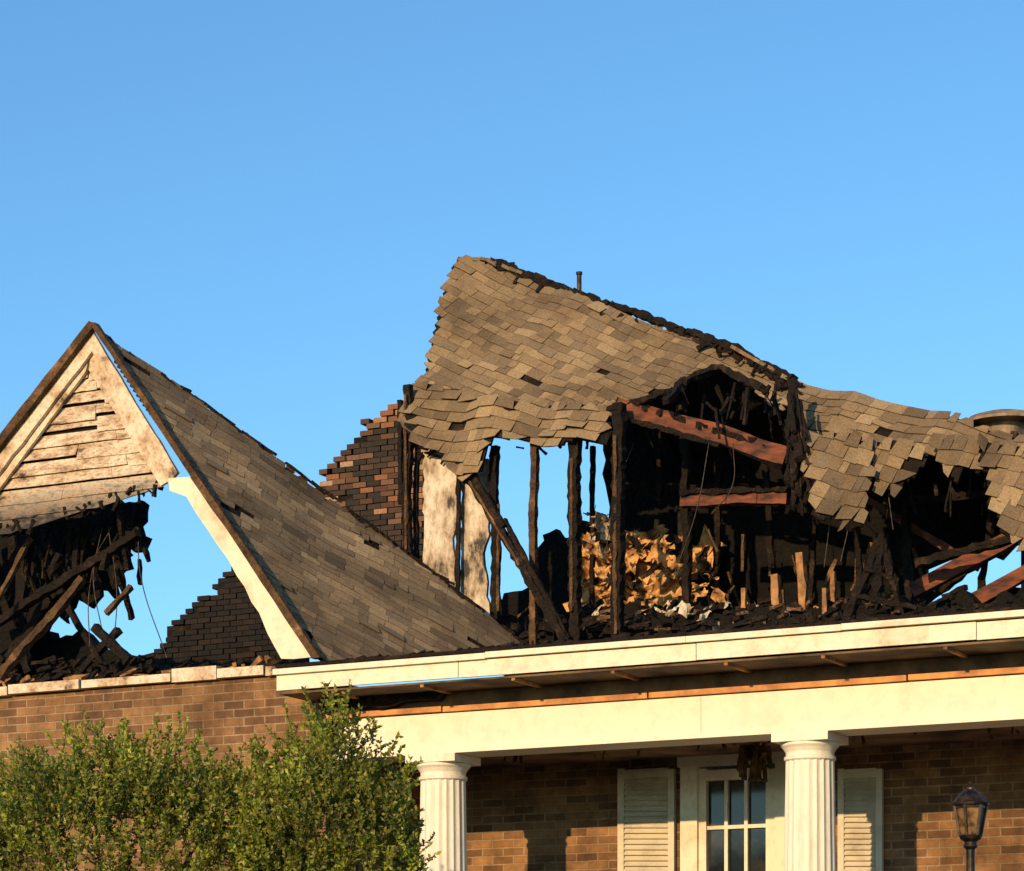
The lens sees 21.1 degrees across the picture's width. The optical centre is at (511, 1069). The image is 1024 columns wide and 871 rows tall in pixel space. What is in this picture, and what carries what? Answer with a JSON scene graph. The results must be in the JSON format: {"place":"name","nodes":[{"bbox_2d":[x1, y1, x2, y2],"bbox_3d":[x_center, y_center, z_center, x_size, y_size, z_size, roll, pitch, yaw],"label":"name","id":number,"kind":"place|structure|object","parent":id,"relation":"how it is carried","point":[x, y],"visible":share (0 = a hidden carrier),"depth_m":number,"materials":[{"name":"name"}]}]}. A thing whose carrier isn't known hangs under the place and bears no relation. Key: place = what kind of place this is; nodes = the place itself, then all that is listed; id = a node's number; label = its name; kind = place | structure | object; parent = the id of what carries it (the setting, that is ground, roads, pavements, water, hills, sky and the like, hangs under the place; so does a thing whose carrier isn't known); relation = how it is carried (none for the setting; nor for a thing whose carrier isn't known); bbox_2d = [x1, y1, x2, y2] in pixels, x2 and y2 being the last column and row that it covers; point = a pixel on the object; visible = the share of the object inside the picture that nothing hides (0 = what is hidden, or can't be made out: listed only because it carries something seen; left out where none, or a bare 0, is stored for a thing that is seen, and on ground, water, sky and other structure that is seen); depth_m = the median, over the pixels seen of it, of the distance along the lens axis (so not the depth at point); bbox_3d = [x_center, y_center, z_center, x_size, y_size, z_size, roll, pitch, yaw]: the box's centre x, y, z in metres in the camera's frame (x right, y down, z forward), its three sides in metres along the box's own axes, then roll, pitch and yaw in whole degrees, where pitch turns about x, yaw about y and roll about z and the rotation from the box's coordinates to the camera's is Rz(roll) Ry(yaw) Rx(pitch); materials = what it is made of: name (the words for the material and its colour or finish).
{"place":"outdoors","nodes":[
{"label":"outdoors","id":0,"kind":"place"},
{"bbox_2d":[0,504,159,681],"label":"charred rafters","id":1,"kind":"object","parent":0,"point":[31,590],"visible":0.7,"depth_m":32.08,"materials":[{"name":"black wood"}]},
{"bbox_2d":[0,0,1023,686],"label":"sky","id":2,"kind":"structure","parent":0,"point":[268,205],"materials":[{"name":"blue"}]},
{"bbox_2d":[490,257,812,516],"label":"charred ridge","id":3,"kind":"structure","parent":0,"point":[797,449],"depth_m":31.86,"materials":[{"name":"black wood"}]},
{"bbox_3d":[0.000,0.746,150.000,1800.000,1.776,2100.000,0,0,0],"label":"ground","id":4,"kind":"structure","parent":0,"visible":0},
{"bbox_2d":[0,706,365,870],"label":"bush","id":5,"kind":"object","parent":4,"relation":"on","point":[158,788],"visible":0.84,"depth_m":24.52,"materials":[{"name":"green plant"}]},
{"bbox_2d":[216,679,440,870],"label":"bush","id":6,"kind":"object","parent":4,"relation":"on","point":[356,794],"visible":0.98,"depth_m":24.29,"materials":[{"name":"green plant"}]},
{"bbox_2d":[0,676,1023,870],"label":"brick walls","id":7,"kind":"structure","parent":4,"relation":"on","point":[551,818],"depth_m":30.92,"materials":[{"name":"brown brick"}]},
{"bbox_2d":[0,665,281,696],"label":"wall plate","id":8,"kind":"object","parent":7,"relation":"on","point":[197,674],"depth_m":30.99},
{"bbox_2d":[0,500,155,680],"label":"charred gable interior","id":9,"kind":"object","parent":8,"relation":"on","point":[70,648],"visible":0.3,"depth_m":32.89,"materials":[{"name":"black wood"}]},
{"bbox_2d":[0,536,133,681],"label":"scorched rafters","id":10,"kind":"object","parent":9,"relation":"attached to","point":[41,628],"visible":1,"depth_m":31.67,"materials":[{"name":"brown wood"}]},
{"bbox_2d":[88,527,102,645],"bbox_3d":[-4.790,-5.551,31.621,0.210,1.355,0.012,0,0,27],"label":"dangling wire","id":11,"kind":"object","parent":9,"relation":"hanging from","point":[89,589],"visible":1,"depth_m":31.65,"materials":[{"name":"black metal"}]},
{"bbox_2d":[93,527,111,626],"bbox_3d":[-4.700,-5.564,31.575,0.266,1.309,0.012,0,0,27],"label":"dangling wire","id":12,"kind":"object","parent":9,"relation":"hanging from","point":[93,576],"visible":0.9,"depth_m":31.60,"materials":[{"name":"black metal"}]},
{"bbox_2d":[108,527,116,638],"bbox_3d":[-4.576,-5.515,31.512,0.133,1.413,0.012,0,0,27],"label":"dangling wire","id":13,"kind":"object","parent":9,"relation":"hanging from","point":[116,585],"visible":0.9,"depth_m":31.49,"materials":[{"name":"black metal"}]},
{"bbox_2d":[137,527,166,657],"bbox_3d":[-4.088,-5.424,31.263,0.409,1.519,0.012,0,0,27],"label":"dangling wire","id":14,"kind":"object","parent":9,"relation":"hanging from","point":[146,598],"visible":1,"depth_m":31.30,"materials":[{"name":"black metal"}]},
{"bbox_2d":[0,655,270,686],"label":"wall top scraps","id":15,"kind":"object","parent":8,"relation":"on","point":[256,662],"depth_m":31.31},
{"bbox_2d":[0,657,286,686],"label":"wall top debris","id":16,"kind":"object","parent":8,"relation":"on","point":[43,677],"depth_m":31.29,"materials":[{"name":"wood"}]},
{"bbox_2d":[151,566,295,670],"bbox_3d":[-3.959,-6.036,37.934,2.507,1.721,0.464,0,0,27],"label":"collapsed brickwork","id":17,"kind":"object","parent":8,"relation":"on","point":[252,624],"visible":0.48,"depth_m":37.73,"materials":[{"name":"brick"}]},
{"bbox_2d":[155,576,309,670],"bbox_3d":[-3.960,-5.994,37.932,2.521,1.650,0.340,0,0,27],"label":"collapsed brickwork mortar","id":18,"kind":"object","parent":17,"relation":"attached to","point":[198,659],"visible":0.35,"depth_m":37.81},
{"bbox_2d":[275,606,1023,675],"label":"porch roof deck","id":19,"kind":"structure","parent":7,"relation":"on","point":[393,657],"depth_m":28.04,"materials":[{"name":"brown wood"}]},
{"bbox_2d":[114,343,487,660],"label":"gable roof deck","id":20,"kind":"structure","parent":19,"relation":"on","point":[237,510],"depth_m":30.85,"materials":[{"name":"black wood"}]},
{"bbox_2d":[106,334,519,660],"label":"gable roof shingles","id":21,"kind":"object","parent":20,"relation":"on","point":[336,629],"visible":0.91,"depth_m":30.86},
{"bbox_2d":[0,377,163,537],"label":"gable sheathing","id":22,"kind":"object","parent":21,"relation":"attached to","point":[84,513],"visible":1,"depth_m":31.14,"materials":[{"name":"brown wood"}]},
{"bbox_2d":[0,369,161,534],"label":"gable clapboards","id":23,"kind":"object","parent":22,"relation":"attached to","point":[103,459],"visible":1,"depth_m":31.11,"materials":[{"name":"beige wood"}]},
{"bbox_2d":[0,321,322,659],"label":"rake shingle edge","id":24,"kind":"object","parent":21,"relation":"attached to","point":[35,397],"visible":1,"depth_m":30.38,"materials":[{"name":"brown wood"}]},
{"bbox_2d":[0,332,179,482],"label":"rake boards","id":25,"kind":"object","parent":24,"relation":"attached to","point":[150,438],"visible":1,"depth_m":30.84,"materials":[{"name":"paint"}]},
{"bbox_2d":[0,354,167,490],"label":"rake moulding","id":26,"kind":"object","parent":25,"relation":"attached to","point":[93,366],"visible":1,"depth_m":30.90,"materials":[{"name":"paint"}]},
{"bbox_2d":[168,477,310,659],"bbox_3d":[-2.961,-5.481,29.993,1.850,2.104,0.060,0,0,27],"label":"rake board","id":27,"kind":"object","parent":21,"relation":"attached to","point":[286,642],"visible":1,"depth_m":29.92,"materials":[{"name":"white paint"}]},
{"bbox_2d":[92,329,529,644],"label":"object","id":28,"kind":"object","parent":21,"relation":"on","point":[361,519],"visible":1,"depth_m":31.60,"materials":[{"name":"brown wood"}]},
{"bbox_2d":[500,518,610,618],"bbox_3d":[0.543,-6.094,35.144,1.826,1.790,0.120,0,0,27],"label":"charred partition","id":29,"kind":"object","parent":19,"relation":"on","point":[553,549],"visible":0.18,"depth_m":35.10,"materials":[{"name":"black wood"}]},
{"bbox_2d":[273,609,1023,690],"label":"fascia","id":30,"kind":"structure","parent":19,"relation":"attached to","point":[752,643],"depth_m":27.35,"materials":[{"name":"white paint"}]},
{"bbox_2d":[346,602,1022,658],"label":"eave debris","id":31,"kind":"object","parent":19,"relation":"on","point":[837,618],"visible":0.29,"depth_m":27.37,"materials":[{"name":"brown wood"}]},
{"bbox_2d":[416,382,1019,644],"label":"charred timbers","id":32,"kind":"object","parent":19,"relation":"on","point":[879,557],"visible":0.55,"depth_m":32.05,"materials":[{"name":"black wood"}]},
{"bbox_2d":[316,403,441,555],"bbox_3d":[-1.753,-7.150,36.418,1.773,3.150,0.556,0,0,27],"label":"broken chimney","id":33,"kind":"object","parent":32,"relation":"on","point":[385,422],"visible":0.3,"depth_m":36.15,"materials":[{"name":"brick"}]},
{"bbox_2d":[327,415,426,561],"bbox_3d":[-1.801,-7.106,36.439,1.681,3.075,0.440,0,0,27],"label":"broken chimney mortar","id":34,"kind":"object","parent":33,"relation":"attached to","point":[360,440],"visible":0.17,"depth_m":36.26,"materials":[{"name":"black brick"}]},
{"bbox_2d":[422,452,490,615],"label":"wall panels","id":35,"kind":"object","parent":32,"relation":"attached to","point":[439,489],"visible":0.7,"depth_m":33.08,"materials":[{"name":"paint"}]},
{"bbox_2d":[397,380,611,481],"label":"drooping eave shingles","id":36,"kind":"object","parent":32,"relation":"attached to","point":[479,414],"visible":1,"depth_m":32.57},
{"bbox_2d":[404,384,612,483],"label":"drooping eave deck","id":37,"kind":"structure","parent":32,"relation":"attached to","point":[604,438],"depth_m":32.49,"materials":[{"name":"black wood"}]},
{"bbox_2d":[397,384,627,644],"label":"charred studs","id":38,"kind":"object","parent":32,"relation":"attached to","point":[536,587],"visible":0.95,"depth_m":32.27,"materials":[{"name":"black wood"}]},
{"bbox_2d":[425,261,786,417],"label":"roof deck","id":39,"kind":"structure","parent":32,"relation":"on","point":[530,380],"depth_m":33.41,"materials":[{"name":"brown wood"}]},
{"bbox_2d":[412,255,787,415],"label":"roof shingles","id":40,"kind":"object","parent":39,"relation":"attached to","point":[626,351],"visible":0.91,"depth_m":33.60,"materials":[{"name":"concrete"}]},
{"bbox_2d":[604,443,633,560],"bbox_3d":[1.257,-6.655,32.244,0.390,1.344,0.012,0,0,27],"label":"dangling wire","id":41,"kind":"object","parent":32,"relation":"attached to","point":[610,515],"visible":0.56,"depth_m":32.30,"materials":[{"name":"black metal"}]},
{"bbox_2d":[456,256,805,387],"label":"ridge caps","id":42,"kind":"object","parent":32,"relation":"attached to","point":[512,269],"visible":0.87,"depth_m":32.52,"materials":[{"name":"concrete"}]},
{"bbox_2d":[583,527,740,612],"bbox_3d":[2.395,-6.084,33.704,3.991,1.499,1.467,0,0,30],"label":"scorched insulation","id":43,"kind":"object","parent":32,"relation":"on","point":[669,538],"visible":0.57,"depth_m":33.63,"materials":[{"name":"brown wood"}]},
{"bbox_2d":[583,505,790,629],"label":"drywall scraps","id":44,"kind":"object","parent":32,"relation":"on","point":[602,521],"visible":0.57,"depth_m":33.69,"materials":[{"name":"paint"}]},
{"bbox_2d":[673,443,708,576],"bbox_3d":[2.072,-6.472,31.828,0.460,1.511,0.012,0,0,27],"label":"dangling wire","id":45,"kind":"object","parent":32,"relation":"attached to","point":[695,512],"visible":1,"depth_m":31.79,"materials":[{"name":"black metal"}]},
{"bbox_2d":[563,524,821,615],"bbox_3d":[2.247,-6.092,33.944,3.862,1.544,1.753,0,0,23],"label":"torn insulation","id":46,"kind":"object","parent":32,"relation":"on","point":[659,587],"visible":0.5,"depth_m":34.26},
{"bbox_2d":[517,529,925,631],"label":"brown splinters","id":47,"kind":"object","parent":32,"relation":"on","point":[836,604],"visible":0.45,"depth_m":32.52,"materials":[{"name":"brown wood"}]},
{"bbox_2d":[711,443,734,513],"bbox_3d":[2.428,-6.799,31.647,0.300,0.794,0.012,0,0,27],"label":"dangling wire","id":48,"kind":"object","parent":32,"relation":"attached to","point":[732,483],"visible":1,"depth_m":31.59,"materials":[{"name":"black metal"}]},
{"bbox_2d":[631,511,836,614],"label":"bare studs","id":49,"kind":"object","parent":32,"relation":"attached to","point":[803,585],"visible":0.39,"depth_m":31.96,"materials":[{"name":"brown wood"}]},
{"bbox_2d":[627,372,982,464],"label":"roof slope","id":50,"kind":"structure","parent":32,"relation":"on","point":[758,425],"depth_m":33.84,"materials":[{"name":"black wood"}]},
{"bbox_2d":[576,271,581,290],"bbox_3d":[0.843,-9.642,34.475,0.080,0.710,0.078,0,0,0],"label":"vent pipe","id":51,"kind":"object","parent":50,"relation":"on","point":[579,280],"visible":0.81,"depth_m":34.45,"materials":[{"name":"black metal"}]},
{"bbox_2d":[969,409,1023,434],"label":"roof vent dome","id":52,"kind":"structure","parent":50,"relation":"on","point":[1007,420],"depth_m":30.92,"materials":[{"name":"metal"}]},
{"bbox_2d":[618,398,1023,603],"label":"scorched rafter boards","id":53,"kind":"object","parent":32,"relation":"on","point":[772,454],"visible":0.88,"depth_m":31.84,"materials":[{"name":"brown wood"}]},
{"bbox_2d":[824,520,830,566],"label":"dangling wire","id":54,"kind":"object","parent":32,"relation":"attached to","point":[827,542],"visible":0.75,"depth_m":31.06,"materials":[{"name":"black metal"}]},
{"bbox_2d":[800,427,876,531],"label":"torn eave shingles","id":55,"kind":"object","parent":32,"relation":"attached to","point":[833,487],"visible":1,"depth_m":30.71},
{"bbox_2d":[804,433,874,528],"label":"torn eave deck","id":56,"kind":"structure","parent":32,"relation":"attached to","point":[822,517],"depth_m":30.64,"materials":[{"name":"wood"}]},
{"bbox_2d":[840,519,849,561],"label":"dangling wire","id":57,"kind":"object","parent":32,"relation":"attached to","point":[845,540],"visible":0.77,"depth_m":30.97,"materials":[{"name":"black metal"}]},
{"bbox_2d":[869,433,925,497],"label":"torn eave shingles","id":58,"kind":"object","parent":32,"relation":"attached to","point":[888,463],"visible":1,"depth_m":30.65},
{"bbox_2d":[881,443,893,529],"bbox_3d":[4.195,-6.521,30.747,0.146,0.980,0.012,0,0,27],"label":"dangling wire","id":59,"kind":"object","parent":58,"relation":"hanging from","point":[889,505],"visible":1,"depth_m":30.73,"materials":[{"name":"black metal"}]},
{"bbox_2d":[807,394,990,459],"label":"roof deck","id":60,"kind":"structure","parent":32,"relation":"attached to","point":[882,431],"depth_m":31.33,"materials":[{"name":"brown wood"}]},
{"bbox_2d":[798,380,1023,460],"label":"roof shingles","id":61,"kind":"object","parent":60,"relation":"attached to","point":[915,424],"visible":0.69,"depth_m":31.43,"materials":[{"name":"concrete"}]},
{"bbox_2d":[877,440,927,497],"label":"torn eave deck","id":62,"kind":"structure","parent":32,"relation":"attached to","point":[914,465],"depth_m":30.62,"materials":[{"name":"black wood"}]},
{"bbox_2d":[927,433,982,476],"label":"torn eave shingles","id":63,"kind":"object","parent":32,"relation":"attached to","point":[962,451],"visible":1,"depth_m":30.43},
{"bbox_2d":[935,439,981,483],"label":"torn eave deck","id":64,"kind":"structure","parent":32,"relation":"attached to","point":[956,472],"depth_m":30.38,"materials":[{"name":"black wood"}]},
{"bbox_2d":[977,432,1023,551],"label":"torn eave shingles","id":65,"kind":"object","parent":32,"relation":"attached to","point":[1005,489],"visible":1,"depth_m":29.79,"materials":[{"name":"beige"}]},
{"bbox_2d":[978,442,1023,544],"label":"torn eave deck","id":66,"kind":"structure","parent":32,"relation":"attached to","point":[986,470],"depth_m":29.96,"materials":[{"name":"black wood"}]},
{"bbox_2d":[500,589,1023,675],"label":"debris heap","id":67,"kind":"object","parent":19,"relation":"on","point":[964,598],"visible":0.21,"depth_m":32.28,"materials":[{"name":"black wood"}]},
{"bbox_2d":[602,425,1023,607],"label":"charred rear wall","id":68,"kind":"structure","parent":19,"relation":"on","point":[964,525],"depth_m":34.56,"materials":[{"name":"black wood"}]},
{"bbox_2d":[677,751,785,870],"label":"window frame","id":69,"kind":"object","parent":7,"relation":"attached to","point":[695,780],"visible":0.69,"depth_m":30.66,"materials":[{"name":"white wood"}]},
{"bbox_2d":[709,779,765,870],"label":"window glass","id":70,"kind":"object","parent":69,"relation":"in","point":[757,836],"visible":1,"depth_m":30.64,"materials":[{"name":"glass"}]},
{"bbox_2d":[617,767,883,870],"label":"louvered shutters","id":71,"kind":"object","parent":7,"relation":"attached to","point":[646,819],"visible":1,"depth_m":30.89,"materials":[{"name":"paint"}]},
{"bbox_2d":[952,781,988,870],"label":"lamp post","id":72,"kind":"object","parent":4,"relation":"on","point":[970,803],"visible":1,"depth_m":22.28,"materials":[{"name":"black metal"}]},
{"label":"porch floor","id":73,"kind":"structure","parent":4,"relation":"on","visible":0},
{"bbox_2d":[405,753,480,870],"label":"fluted column","id":74,"kind":"structure","parent":73,"relation":"on","point":[443,778],"depth_m":29.39,"materials":[{"name":"paint"}]},
{"bbox_2d":[771,731,848,870],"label":"fluted column","id":75,"kind":"structure","parent":73,"relation":"on","point":[810,824],"depth_m":27.49,"materials":[{"name":"paint"}]},
{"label":"fluted column","id":76,"kind":"object","parent":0,"visible":0},
{"bbox_2d":[336,675,1023,763],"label":"porch beam","id":77,"kind":"structure","parent":76,"relation":"on","point":[954,704],"depth_m":27.96,"materials":[{"name":"paint"}]},
{"bbox_2d":[279,638,1023,769],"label":"soffit and porch ceiling","id":78,"kind":"structure","parent":77,"relation":"attached to","point":[1007,653],"depth_m":28.24,"materials":[{"name":"brown wood"}]},
{"bbox_2d":[308,686,447,715],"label":"burnt soffit end","id":79,"kind":"structure","parent":78,"relation":"attached to","point":[387,701],"depth_m":29.49,"materials":[{"name":"brown wood"}]},
{"bbox_2d":[331,646,968,698],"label":"soffit battens","id":80,"kind":"object","parent":78,"relation":"attached to","point":[843,664],"visible":0.99,"depth_m":27.81,"materials":[{"name":"brown wood"}]},
{"bbox_2d":[504,727,1019,782],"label":"hanging ceiling scraps","id":81,"kind":"object","parent":78,"relation":"attached to","point":[758,755],"visible":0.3,"depth_m":29.64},
{"bbox_2d":[325,667,1023,719],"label":"exposed beam strip","id":82,"kind":"object","parent":77,"relation":"on","point":[730,690],"visible":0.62,"depth_m":27.93,"materials":[{"name":"brown wood"}]}
]}

